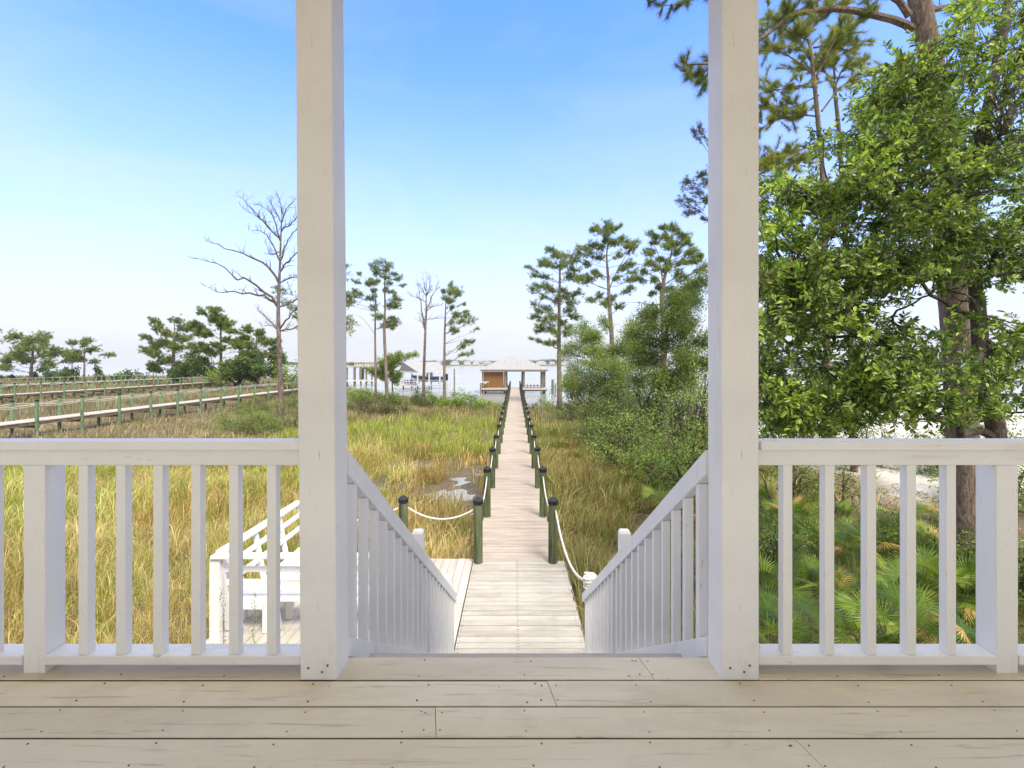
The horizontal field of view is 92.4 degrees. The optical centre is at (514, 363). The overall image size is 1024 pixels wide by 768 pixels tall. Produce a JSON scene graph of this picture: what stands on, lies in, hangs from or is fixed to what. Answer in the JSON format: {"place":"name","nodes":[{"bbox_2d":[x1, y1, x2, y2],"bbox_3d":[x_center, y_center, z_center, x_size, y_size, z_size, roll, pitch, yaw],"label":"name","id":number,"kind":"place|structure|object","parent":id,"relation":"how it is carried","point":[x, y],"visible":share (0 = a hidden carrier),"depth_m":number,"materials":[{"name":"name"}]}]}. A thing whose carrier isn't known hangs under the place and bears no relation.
{"place":"outdoors","nodes":[
{"label":"outdoors","id":0,"kind":"place"},
{"bbox_2d":[0,377,1023,643],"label":"ground","id":1,"kind":"structure","parent":0,"point":[888,477],"depth_m":18.61,"materials":[{"name":"soil"}]},
{"bbox_2d":[0,328,28,360],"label":"pine tree","id":2,"kind":"object","parent":1,"relation":"on","point":[13,336],"visible":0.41,"depth_m":130.87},
{"bbox_2d":[0,329,75,380],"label":"pine tree","id":3,"kind":"object","parent":1,"relation":"on","point":[25,344],"visible":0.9,"depth_m":126.52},
{"bbox_2d":[37,362,81,381],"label":"shrub","id":4,"kind":"object","parent":1,"relation":"on","point":[67,371],"visible":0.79,"depth_m":120.57,"materials":[{"name":"green plant"}]},
{"bbox_2d":[37,345,87,368],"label":"pine tree","id":5,"kind":"object","parent":1,"relation":"on","point":[54,351],"visible":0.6,"depth_m":121.93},
{"bbox_2d":[2,373,165,388],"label":"boardwalk","id":6,"kind":"structure","parent":1,"relation":"on","point":[75,376],"depth_m":95.31,"materials":[{"name":"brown wood"}]},
{"bbox_2d":[60,336,116,379],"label":"pine tree","id":7,"kind":"object","parent":1,"relation":"on","point":[85,342],"visible":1,"depth_m":125.86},
{"bbox_2d":[0,375,213,401],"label":"boardwalk","id":8,"kind":"structure","parent":1,"relation":"on","point":[74,391],"depth_m":68.81,"materials":[{"name":"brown wood"}]},
{"bbox_2d":[0,380,297,437],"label":"boardwalk","id":9,"kind":"structure","parent":1,"relation":"on","point":[36,422],"depth_m":37.50,"materials":[{"name":"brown wood"}]},
{"bbox_2d":[0,374,297,388],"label":"marsh reeds","id":10,"kind":"object","parent":1,"relation":"on","point":[117,384],"visible":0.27,"depth_m":114.07,"materials":[{"name":"beige plant"}]},
{"bbox_2d":[137,314,201,383],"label":"pine tree","id":11,"kind":"object","parent":1,"relation":"on","point":[153,350],"visible":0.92,"depth_m":102.55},
{"bbox_2d":[167,353,218,382],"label":"oak tree","id":12,"kind":"object","parent":1,"relation":"on","point":[188,367],"visible":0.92,"depth_m":94.32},
{"bbox_2d":[0,383,409,465],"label":"marsh reeds","id":13,"kind":"object","parent":1,"relation":"on","point":[74,407],"visible":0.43,"depth_m":47.09,"materials":[{"name":"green plant"}]},
{"bbox_2d":[183,305,238,385],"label":"pine tree","id":14,"kind":"object","parent":1,"relation":"on","point":[221,321],"visible":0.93,"depth_m":92.54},
{"bbox_2d":[206,409,263,432],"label":"shrub","id":15,"kind":"object","parent":1,"relation":"on","point":[223,415],"visible":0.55,"depth_m":33.17,"materials":[{"name":"green plant"}]},
{"bbox_2d":[187,191,297,416],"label":"bare tree","id":16,"kind":"object","parent":1,"relation":"on","point":[278,326],"visible":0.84,"depth_m":41.86,"materials":[{"name":"brown plant"}]},
{"bbox_2d":[224,392,272,413],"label":"shrub","id":17,"kind":"object","parent":1,"relation":"on","point":[265,405],"visible":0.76,"depth_m":45.90,"materials":[{"name":"green plant"}]},
{"bbox_2d":[4,434,493,643],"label":"marsh grass","id":18,"kind":"structure","parent":1,"relation":"on","point":[105,504],"depth_m":13.48,"materials":[{"name":"plant"}]},
{"bbox_2d":[211,405,287,436],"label":"shrub","id":19,"kind":"object","parent":1,"relation":"on","point":[272,426],"visible":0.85,"depth_m":31.52,"materials":[{"name":"green plant"}]},
{"bbox_2d":[222,323,282,387],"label":"pine tree","id":20,"kind":"object","parent":1,"relation":"on","point":[241,342],"visible":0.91,"depth_m":89.87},
{"bbox_2d":[217,346,288,388],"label":"oak tree","id":21,"kind":"object","parent":1,"relation":"on","point":[253,365],"visible":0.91,"depth_m":85.13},
{"bbox_2d":[251,397,297,432],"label":"shrub","id":22,"kind":"object","parent":1,"relation":"on","point":[291,421],"visible":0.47,"depth_m":33.72,"materials":[{"name":"green plant"}]},
{"bbox_2d":[270,359,297,395],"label":"shrub","id":23,"kind":"object","parent":1,"relation":"on","point":[286,374],"visible":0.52,"depth_m":68.90,"materials":[{"name":"green plant"}]},
{"bbox_2d":[270,262,360,338],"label":"pine tree","id":24,"kind":"object","parent":1,"relation":"on","point":[294,316],"visible":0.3,"depth_m":59.95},
{"bbox_2d":[346,380,372,408],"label":"shrub","id":25,"kind":"object","parent":1,"relation":"on","point":[357,397],"visible":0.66,"depth_m":49.48,"materials":[{"name":"green plant"}]},
{"bbox_2d":[346,271,380,402],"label":"pine tree","id":26,"kind":"object","parent":1,"relation":"on","point":[369,283],"visible":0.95,"depth_m":53.91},
{"bbox_2d":[346,359,381,385],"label":"two level dock","id":27,"kind":"object","parent":1,"relation":"on","point":[361,376],"visible":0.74,"depth_m":103.10,"materials":[{"name":"white wood"}]},
{"bbox_2d":[347,397,387,414],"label":"shrub","id":28,"kind":"object","parent":1,"relation":"on","point":[360,408],"visible":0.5,"depth_m":43.48,"materials":[{"name":"green plant"}]},
{"bbox_2d":[241,395,502,459],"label":"marsh grass","id":29,"kind":"structure","parent":1,"relation":"on","point":[376,425],"depth_m":33.58,"materials":[{"name":"plant"}]},
{"bbox_2d":[368,256,407,398],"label":"pine tree","id":30,"kind":"object","parent":1,"relation":"on","point":[385,323],"visible":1,"depth_m":53.87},
{"bbox_2d":[368,401,410,414],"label":"shrub","id":31,"kind":"object","parent":1,"relation":"on","point":[384,408],"visible":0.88,"depth_m":41.66,"materials":[{"name":"green plant"}]},
{"bbox_2d":[362,349,419,397],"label":"oak tree","id":32,"kind":"object","parent":1,"relation":"on","point":[394,375],"visible":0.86,"depth_m":61.55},
{"bbox_2d":[206,559,584,652],"bbox_3d":[-1.675,4.343,7.614,5.330,0.954,4.228,0,0,0],"label":"landing","id":33,"kind":"object","parent":1,"relation":"on","point":[508,607],"visible":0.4,"depth_m":7.62,"materials":[{"name":"brown wood"}]},
{"bbox_2d":[209,559,222,641],"bbox_3d":[-4.175,3.743,6.850,0.140,2.055,0.080,0,0,0],"label":"bench post","id":34,"kind":"object","parent":33,"relation":"attached to","point":[215,585],"visible":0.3,"depth_m":6.81,"materials":[{"name":"white paint"}]},
{"bbox_2d":[216,501,299,632],"bbox_3d":[-3.880,3.265,8.260,0.760,1.199,2.560,0,0,0],"label":"corner bench","id":35,"kind":"object","parent":33,"relation":"on","point":[257,540],"visible":0.3,"depth_m":7.87,"materials":[{"name":"white paint"}]},
{"bbox_2d":[210,553,357,629],"bbox_3d":[-3.070,3.269,7.160,2.300,1.199,0.760,0,0,0],"label":"corner bench","id":36,"kind":"object","parent":33,"relation":"on","point":[289,592],"visible":0.24,"depth_m":6.98,"materials":[{"name":"white paint"}]},
{"bbox_2d":[405,385,437,408],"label":"shrub","id":37,"kind":"object","parent":1,"relation":"on","point":[416,397],"visible":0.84,"depth_m":50.50,"materials":[{"name":"green plant"}]},
{"bbox_2d":[395,362,450,389],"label":"boathouse","id":38,"kind":"object","parent":1,"relation":"on","point":[414,367],"visible":0.81,"depth_m":91.65,"materials":[{"name":"wood"}]},
{"bbox_2d":[408,269,446,402],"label":"bare tree","id":39,"kind":"object","parent":1,"relation":"on","point":[424,321],"visible":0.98,"depth_m":52.95,"materials":[{"name":"brown plant"}]},
{"bbox_2d":[435,387,469,409],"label":"shrub","id":40,"kind":"object","parent":1,"relation":"on","point":[456,396],"visible":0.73,"depth_m":49.60,"materials":[{"name":"green plant"}]},
{"bbox_2d":[357,381,557,563],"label":"boardwalk","id":41,"kind":"structure","parent":1,"relation":"on","point":[514,524],"depth_m":12.48,"materials":[{"name":"brown wood"}]},
{"bbox_2d":[439,280,480,399],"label":"pine tree","id":42,"kind":"object","parent":1,"relation":"on","point":[454,291],"visible":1,"depth_m":52.92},
{"bbox_2d":[0,415,1022,643],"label":"fallen straw","id":43,"kind":"object","parent":1,"relation":"on","point":[294,494],"visible":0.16,"depth_m":16.69,"materials":[{"name":"beige plant"}]},
{"bbox_2d":[0,657,1023,767],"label":"porch deck","id":44,"kind":"structure","parent":1,"relation":"on","point":[529,712],"depth_m":1.69,"materials":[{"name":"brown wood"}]},
{"bbox_2d":[0,438,300,672],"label":"porch railing","id":45,"kind":"object","parent":44,"relation":"on","point":[44,648],"visible":0.91,"depth_m":1.93,"materials":[{"name":"white paint"}]},
{"bbox_2d":[296,0,347,679],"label":"porch column","id":46,"kind":"structure","parent":44,"relation":"on","point":[321,308],"depth_m":1.88,"materials":[{"name":"paint"}]},
{"bbox_2d":[708,0,760,679],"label":"porch column","id":47,"kind":"structure","parent":44,"relation":"on","point":[734,647],"depth_m":1.88,"materials":[{"name":"paint"}]},
{"bbox_2d":[758,438,1023,672],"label":"porch railing","id":48,"kind":"object","parent":44,"relation":"on","point":[997,648],"visible":0.88,"depth_m":1.93,"materials":[{"name":"white paint"}]},
{"bbox_2d":[523,245,586,410],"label":"pine tree","id":49,"kind":"object","parent":1,"relation":"on","point":[556,254],"visible":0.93,"depth_m":47.45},
{"bbox_2d":[527,399,603,432],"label":"straw grass","id":50,"kind":"structure","parent":1,"relation":"on","point":[535,413],"depth_m":41.55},
{"bbox_2d":[540,350,648,424],"bbox_3d":[5.366,1.996,32.705,7.650,5.926,5.903,0,0,-21],"label":"shrub","id":51,"kind":"object","parent":1,"relation":"on","point":[589,398],"visible":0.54,"depth_m":32.39,"materials":[{"name":"green plant"}]},
{"bbox_2d":[556,310,646,415],"bbox_3d":[6.199,0.537,33.848,6.810,8.381,5.830,0,0,0],"label":"oak tree","id":52,"kind":"object","parent":1,"relation":"on","point":[586,334],"visible":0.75,"depth_m":33.54,"materials":[{"name":"green plant"}]},
{"bbox_2d":[565,404,642,445],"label":"shrub","id":53,"kind":"object","parent":1,"relation":"on","point":[586,433],"visible":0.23,"depth_m":24.93,"materials":[{"name":"green plant"}]},
{"bbox_2d":[562,376,648,434],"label":"shrub","id":54,"kind":"object","parent":1,"relation":"on","point":[609,412],"visible":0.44,"depth_m":28.68,"materials":[{"name":"green plant"}]},
{"bbox_2d":[571,217,644,376],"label":"pine tree","id":55,"kind":"object","parent":1,"relation":"on","point":[607,229],"visible":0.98,"depth_m":43.81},
{"bbox_2d":[562,399,679,475],"bbox_3d":[4.062,3.155,19.465,4.489,3.492,3.629,0,0,0],"label":"shrub","id":56,"kind":"object","parent":1,"relation":"on","point":[602,446],"visible":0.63,"depth_m":19.26,"materials":[{"name":"green plant"}]},
{"bbox_2d":[604,403,667,447],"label":"shrub","id":57,"kind":"object","parent":1,"relation":"on","point":[635,425],"visible":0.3,"depth_m":24.06,"materials":[{"name":"green plant"}]},
{"bbox_2d":[606,361,706,439],"bbox_3d":[7.885,2.118,26.841,5.920,5.652,5.131,0,0,19],"label":"shrub","id":58,"kind":"object","parent":1,"relation":"on","point":[650,404],"visible":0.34,"depth_m":26.45,"materials":[{"name":"green plant"}]},
{"bbox_2d":[611,421,707,494],"bbox_3d":[5.076,3.273,16.267,3.577,2.817,3.330,0,0,0],"label":"shrub","id":59,"kind":"object","parent":1,"relation":"on","point":[645,457],"visible":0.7,"depth_m":16.38,"materials":[{"name":"green plant"}]},
{"bbox_2d":[616,268,707,442],"bbox_3d":[7.819,-0.041,24.976,5.001,9.490,4.367,0,0,0],"label":"oak tree","id":60,"kind":"object","parent":1,"relation":"on","point":[678,320],"visible":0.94,"depth_m":24.61,"materials":[{"name":"green plant"}]},
{"bbox_2d":[625,219,707,400],"bbox_3d":[12.435,-3.602,39.942,6.876,16.476,4.242,0,0,0],"label":"pine tree","id":61,"kind":"object","parent":1,"relation":"on","point":[670,244],"visible":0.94,"depth_m":39.63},
{"bbox_2d":[638,484,695,518],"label":"saw palmetto","id":62,"kind":"object","parent":1,"relation":"on","point":[654,499],"visible":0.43,"depth_m":14.87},
{"bbox_2d":[633,413,707,492],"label":"shrub","id":63,"kind":"object","parent":1,"relation":"on","point":[676,478],"visible":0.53,"depth_m":13.38,"materials":[{"name":"green plant"}]},
{"bbox_2d":[645,356,707,467],"bbox_3d":[7.551,2.287,20.016,4.266,5.176,3.581,0,0,31],"label":"shrub","id":64,"kind":"object","parent":1,"relation":"on","point":[703,417],"visible":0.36,"depth_m":19.75,"materials":[{"name":"green plant"}]},
{"bbox_2d":[531,416,838,642],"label":"straw grass","id":65,"kind":"structure","parent":1,"relation":"on","point":[568,481],"depth_m":15.73,"materials":[{"name":"plant"}]},
{"bbox_2d":[621,352,761,431],"bbox_3d":[11.062,2.002,31.394,9.648,5.961,9.700,0,0,33],"label":"shrub","id":66,"kind":"object","parent":1,"relation":"on","point":[646,389],"visible":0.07,"depth_m":30.36,"materials":[{"name":"green plant"}]},
{"bbox_2d":[674,119,790,223],"bbox_3d":[9.313,-2.931,20.984,5.111,15.261,1.694,0,0,0],"label":"pine tree","id":67,"kind":"object","parent":1,"relation":"on","point":[698,191],"visible":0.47,"depth_m":21.01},
{"bbox_2d":[759,519,811,561],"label":"saw palmetto","id":68,"kind":"object","parent":1,"relation":"on","point":[798,544],"visible":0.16,"depth_m":11.09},
{"bbox_2d":[759,577,814,643],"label":"saw palmetto","id":69,"kind":"object","parent":1,"relation":"on","point":[794,630],"visible":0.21,"depth_m":7.55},
{"bbox_2d":[759,547,817,631],"bbox_3d":[4.581,3.960,8.999,2.194,1.210,2.105,0,0,0],"label":"saw palmetto","id":70,"kind":"object","parent":1,"relation":"on","point":[767,570],"visible":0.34,"depth_m":9.01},
{"bbox_2d":[759,495,817,523],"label":"saw palmetto","id":71,"kind":"object","parent":1,"relation":"on","point":[797,510],"visible":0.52,"depth_m":13.51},
{"bbox_2d":[759,504,818,585],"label":"shrub","id":72,"kind":"object","parent":1,"relation":"on","point":[772,549],"visible":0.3,"depth_m":10.23,"materials":[{"name":"green plant"}]},
{"bbox_2d":[759,490,818,524],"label":"saw palmetto","id":73,"kind":"object","parent":1,"relation":"on","point":[802,506],"visible":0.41,"depth_m":13.67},
{"bbox_2d":[758,435,840,517],"bbox_3d":[8.082,3.383,14.530,2.468,2.780,2.764,0,0,0],"label":"shrub","id":74,"kind":"object","parent":1,"relation":"on","point":[800,488],"visible":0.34,"depth_m":14.37,"materials":[{"name":"green plant"}]},
{"bbox_2d":[759,589,854,643],"bbox_3d":[4.435,4.110,7.570,1.575,0.817,1.657,0,0,0],"label":"saw palmetto","id":75,"kind":"object","parent":1,"relation":"on","point":[811,608],"visible":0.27,"depth_m":7.80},
{"bbox_2d":[770,510,854,556],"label":"saw palmetto","id":76,"kind":"object","parent":1,"relation":"on","point":[812,524],"visible":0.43,"depth_m":11.39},
{"bbox_2d":[643,0,985,583],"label":"pine tree","id":77,"kind":"object","parent":1,"relation":"on","point":[922,23],"visible":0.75,"depth_m":10.26,"materials":[{"name":"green plant"}]},
{"bbox_2d":[622,483,1023,643],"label":"leaf litter","id":78,"kind":"object","parent":1,"relation":"on","point":[839,546],"visible":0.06,"depth_m":12.75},
{"bbox_2d":[794,550,860,610],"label":"saw palmetto","id":79,"kind":"object","parent":1,"relation":"on","point":[807,567],"visible":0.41,"depth_m":9.47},
{"bbox_2d":[797,521,860,566],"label":"saw palmetto","id":80,"kind":"object","parent":1,"relation":"on","point":[852,544],"visible":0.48,"depth_m":11.34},
{"bbox_2d":[805,497,855,527],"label":"saw palmetto","id":81,"kind":"object","parent":1,"relation":"on","point":[844,507],"visible":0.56,"depth_m":13.53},
{"bbox_2d":[759,0,910,478],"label":"pine tree","id":82,"kind":"object","parent":1,"relation":"on","point":[831,44],"visible":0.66,"depth_m":18.95,"materials":[{"name":"green plant"}]},
{"bbox_2d":[797,14,884,471],"bbox_3d":[13.470,-4.842,20.179,4.311,19.032,1.922,0,0,0],"label":"pine tree","id":83,"kind":"object","parent":1,"relation":"on","point":[857,62],"visible":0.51,"depth_m":20.00,"materials":[{"name":"green plant"}]},
{"bbox_2d":[797,465,884,518],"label":"shrub","id":84,"kind":"object","parent":1,"relation":"on","point":[843,493],"visible":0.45,"depth_m":14.83,"materials":[{"name":"green plant"}]},
{"bbox_2d":[801,558,888,616],"bbox_3d":[6.305,4.102,9.333,1.542,1.007,1.616,0,0,0],"label":"saw palmetto","id":85,"kind":"object","parent":1,"relation":"on","point":[816,572],"visible":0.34,"depth_m":9.48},
{"bbox_2d":[813,608,899,643],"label":"saw palmetto","id":86,"kind":"object","parent":1,"relation":"on","point":[853,628],"visible":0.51,"depth_m":7.43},
{"bbox_2d":[808,411,936,472],"bbox_3d":[14.680,2.926,20.714,3.458,3.343,4.569,0,0,-24],"label":"shrub","id":87,"kind":"object","parent":1,"relation":"on","point":[868,436],"visible":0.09,"depth_m":20.31,"materials":[{"name":"green plant"}]},
{"bbox_2d":[834,503,919,566],"bbox_3d":[8.345,3.934,11.514,1.764,1.313,2.298,0,0,0],"label":"saw palmetto","id":88,"kind":"object","parent":1,"relation":"on","point":[877,538],"visible":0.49,"depth_m":11.42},
{"bbox_2d":[815,570,959,643],"bbox_3d":[5.533,3.888,7.626,2.089,1.271,1.694,0,0,0],"label":"saw palmetto","id":89,"kind":"object","parent":1,"relation":"on","point":[884,611],"visible":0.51,"depth_m":7.46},
{"bbox_2d":[758,0,1023,437],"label":"live oak","id":90,"kind":"object","parent":1,"relation":"on","point":[859,384],"visible":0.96,"depth_m":6.41,"materials":[{"name":"green plant"}]},
{"bbox_2d":[759,502,1023,643],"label":"green grass","id":91,"kind":"structure","parent":1,"relation":"on","point":[854,567],"depth_m":10.21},
{"bbox_2d":[850,507,938,570],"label":"shrub","id":92,"kind":"object","parent":1,"relation":"on","point":[890,535],"visible":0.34,"depth_m":11.35,"materials":[{"name":"green plant"}]},
{"bbox_2d":[856,542,975,611],"bbox_3d":[7.677,4.044,9.233,2.184,1.082,1.663,0,0,29],"label":"saw palmetto","id":93,"kind":"object","parent":1,"relation":"on","point":[964,578],"visible":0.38,"depth_m":9.45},
{"bbox_2d":[894,516,938,558],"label":"saw palmetto","id":94,"kind":"object","parent":1,"relation":"on","point":[931,531],"visible":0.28,"depth_m":11.53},
{"bbox_2d":[859,556,975,625],"bbox_3d":[7.462,4.100,9.107,1.769,0.972,1.702,0,0,0],"label":"saw palmetto","id":95,"kind":"object","parent":1,"relation":"on","point":[934,586],"visible":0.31,"depth_m":9.10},
{"bbox_2d":[907,427,942,475],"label":"shrub","id":96,"kind":"object","parent":1,"relation":"on","point":[930,467],"visible":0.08,"depth_m":18.99,"materials":[{"name":"green plant"}]},
{"bbox_2d":[876,583,975,643],"bbox_3d":[6.300,4.002,7.617,1.838,1.097,1.485,0,0,-11],"label":"saw palmetto","id":97,"kind":"object","parent":1,"relation":"on","point":[893,608],"visible":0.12,"depth_m":7.86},
{"bbox_2d":[916,544,1023,618],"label":"saw palmetto","id":98,"kind":"object","parent":1,"relation":"on","point":[969,571],"visible":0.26,"depth_m":9.26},
{"bbox_2d":[916,526,1023,611],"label":"shrub","id":99,"kind":"object","parent":1,"relation":"on","point":[960,555],"visible":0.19,"depth_m":9.63,"materials":[{"name":"green plant"}]},
{"bbox_2d":[916,606,1023,643],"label":"saw palmetto","id":100,"kind":"object","parent":1,"relation":"on","point":[959,629],"visible":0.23,"depth_m":7.14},
{"bbox_2d":[916,465,1023,558],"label":"shrub","id":101,"kind":"object","parent":1,"relation":"on","point":[1020,490],"visible":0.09,"depth_m":11.83,"materials":[{"name":"green plant"}]},
{"bbox_2d":[926,419,1023,520],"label":"shrub","id":102,"kind":"object","parent":1,"relation":"on","point":[1020,478],"visible":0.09,"depth_m":15.03,"materials":[{"name":"green plant"}]},
{"bbox_2d":[957,536,1023,624],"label":"shrub","id":103,"kind":"object","parent":1,"relation":"on","point":[1020,576],"visible":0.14,"depth_m":9.24,"materials":[{"name":"green plant"}]},
{"bbox_2d":[0,364,1023,530],"bbox_3d":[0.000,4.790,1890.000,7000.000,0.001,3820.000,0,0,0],"label":"water","id":104,"kind":"structure","parent":0,"point":[468,379],"depth_m":137.11,"materials":[{"name":"liquid"}]},
{"bbox_2d":[480,356,547,393],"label":"boathouse","id":105,"kind":"object","parent":104,"relation":"in","point":[492,374],"visible":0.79,"depth_m":78.00,"materials":[{"name":"wood"}]},
{"bbox_2d":[0,0,1023,363],"label":"sky","id":106,"kind":"structure","parent":0,"point":[482,136],"materials":[{"name":"blue"}]},
{"bbox_2d":[369,653,681,657],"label":"staircase","id":107,"kind":"structure","parent":0,"point":[638,655],"depth_m":2.34,"materials":[{"name":"white paint"}]},
{"bbox_2d":[347,450,455,656],"bbox_3d":[-0.757,2.266,3.924,0.134,3.808,3.768,0,0,0],"label":"stair railing","id":108,"kind":"object","parent":107,"relation":"on","point":[406,596],"visible":0.68,"depth_m":2.74,"materials":[{"name":"white paint"}]},
{"bbox_2d":[582,450,707,656],"bbox_3d":[0.857,2.266,3.924,0.134,3.808,3.768,0,0,0],"label":"stair railing","id":109,"kind":"object","parent":107,"relation":"attached to","point":[626,596],"visible":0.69,"depth_m":2.81,"materials":[{"name":"white paint"}]},
{"bbox_2d":[555,510,596,588],"bbox_3d":[0.866,2.756,7.572,0.170,0.565,3.785,0,0,0],"label":"rope","id":110,"kind":"object","parent":109,"relation":"attached to","point":[587,582],"visible":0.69,"depth_m":6.53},
{"bbox_2d":[167,364,1023,365],"bbox_3d":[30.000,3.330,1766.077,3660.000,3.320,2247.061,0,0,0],"label":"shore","id":111,"kind":"structure","parent":0,"point":[540,365],"depth_m":844.41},
{"bbox_2d":[169,358,1023,365],"bbox_3d":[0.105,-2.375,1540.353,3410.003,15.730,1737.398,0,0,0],"label":"woods","id":112,"kind":"object","parent":111,"relation":"on","point":[547,361],"visible":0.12,"depth_m":868.18,"materials":[{"name":"green plant"}]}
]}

